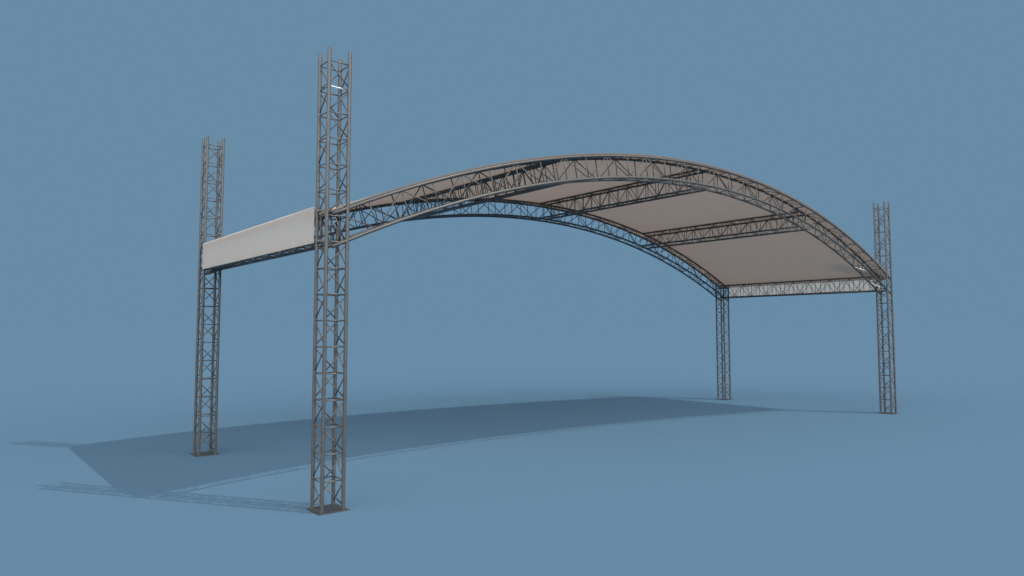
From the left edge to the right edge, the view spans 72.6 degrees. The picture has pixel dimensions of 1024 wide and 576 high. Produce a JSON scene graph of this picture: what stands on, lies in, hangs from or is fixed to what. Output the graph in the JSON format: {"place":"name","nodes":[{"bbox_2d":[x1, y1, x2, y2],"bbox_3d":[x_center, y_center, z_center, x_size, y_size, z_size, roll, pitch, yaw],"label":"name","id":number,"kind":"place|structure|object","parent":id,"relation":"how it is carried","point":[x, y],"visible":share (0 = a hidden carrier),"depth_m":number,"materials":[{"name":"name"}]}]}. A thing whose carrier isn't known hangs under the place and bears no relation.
{"place":"outdoors","nodes":[
{"label":"outdoors","id":0,"kind":"place"},
{"bbox_2d":[0,333,1023,575],"bbox_3d":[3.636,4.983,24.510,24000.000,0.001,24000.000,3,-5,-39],"label":"ground","id":1,"kind":"structure","parent":0,"point":[562,454],"depth_m":19.18,"materials":[{"name":"blue"}]},
{"bbox_2d":[190,135,224,456],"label":"truss tower","id":2,"kind":"structure","parent":1,"relation":"on","point":[202,334],"depth_m":19.77,"materials":[{"name":"metal"}]},
{"bbox_2d":[205,198,726,300],"bbox_3d":[1.109,-1.612,28.002,25.477,3.544,0.492,3,-5,-39],"label":"arch truss","id":3,"kind":"object","parent":2,"relation":"attached to","point":[529,217],"visible":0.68,"depth_m":28.91,"materials":[{"name":"grey metal"}]},
{"bbox_2d":[306,47,351,515],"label":"truss tower","id":4,"kind":"structure","parent":1,"relation":"on","point":[332,507],"depth_m":13.63,"materials":[{"name":"metal"}]},
{"bbox_2d":[201,209,343,270],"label":"side beam","id":5,"kind":"structure","parent":4,"relation":"attached to","point":[277,254],"depth_m":15.75,"materials":[{"name":"grey metal"}]},
{"bbox_2d":[202,207,314,268],"bbox_3d":[-6.298,-1.069,16.664,0.001,0.725,7.491,3,-5,-39],"label":"side panel","id":6,"kind":"object","parent":5,"relation":"attached to","point":[289,231],"visible":1,"depth_m":15.93,"materials":[{"name":"white fabric"}]},
{"bbox_2d":[201,153,886,287],"bbox_3d":[3.646,-2.166,24.958,25.773,2.898,8.435,3,-5,-39],"label":"roof canopy","id":7,"kind":"object","parent":4,"relation":"on","point":[796,256],"visible":0.62,"depth_m":28.19,"materials":[{"name":"fabric"}]},
{"bbox_2d":[322,154,890,294],"bbox_3d":[6.183,-2.006,21.867,25.477,3.544,0.492,3,-5,-39],"label":"arch truss","id":8,"kind":"object","parent":4,"relation":"attached to","point":[640,178],"visible":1,"depth_m":19.38,"materials":[{"name":"grey metal"}]},
{"bbox_2d":[401,162,562,220],"bbox_3d":[-1.174,-2.841,21.014,0.478,0.653,7.481,-13,5,-39],"label":"purlin truss","id":9,"kind":"object","parent":8,"relation":"attached to","point":[484,181],"visible":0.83,"depth_m":20.53,"materials":[{"name":"grey metal"}]},
{"bbox_2d":[539,170,703,219],"bbox_3d":[3.646,-3.248,25.027,0.478,0.653,7.481,3,-5,-39],"label":"purlin truss","id":10,"kind":"object","parent":8,"relation":"attached to","point":[633,201],"visible":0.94,"depth_m":24.81,"materials":[{"name":"grey metal"}]},
{"bbox_2d":[641,211,804,248],"bbox_3d":[8.466,-2.332,28.955,0.478,0.653,7.481,18,-14,-37],"label":"purlin truss","id":11,"kind":"object","parent":8,"relation":"attached to","point":[695,229],"visible":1,"depth_m":28.65,"materials":[{"name":"grey metal"}]},
{"bbox_2d":[715,283,732,399],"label":"truss tower","id":12,"kind":"structure","parent":1,"relation":"on","point":[724,378],"depth_m":35.72,"materials":[{"name":"metal"}]},
{"bbox_2d":[719,276,885,297],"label":"side beam","id":13,"kind":"structure","parent":12,"relation":"attached to","point":[803,293],"depth_m":32.47,"materials":[{"name":"grey metal"}]},
{"bbox_2d":[729,280,879,296],"bbox_3d":[13.589,-0.019,33.043,0.001,0.725,7.491,3,-5,-39],"label":"side panel","id":14,"kind":"object","parent":13,"relation":"attached to","point":[866,286],"visible":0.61,"depth_m":32.82,"materials":[{"name":"white fabric"}]},
{"bbox_2d":[873,201,898,413],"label":"truss tower","id":15,"kind":"structure","parent":1,"relation":"on","point":[887,309],"depth_m":29.68,"materials":[{"name":"metal"}]},
{"bbox_2d":[0,0,1023,332],"label":"sky","id":16,"kind":"structure","parent":0,"point":[842,108],"materials":[{"name":"blue"}]}
]}

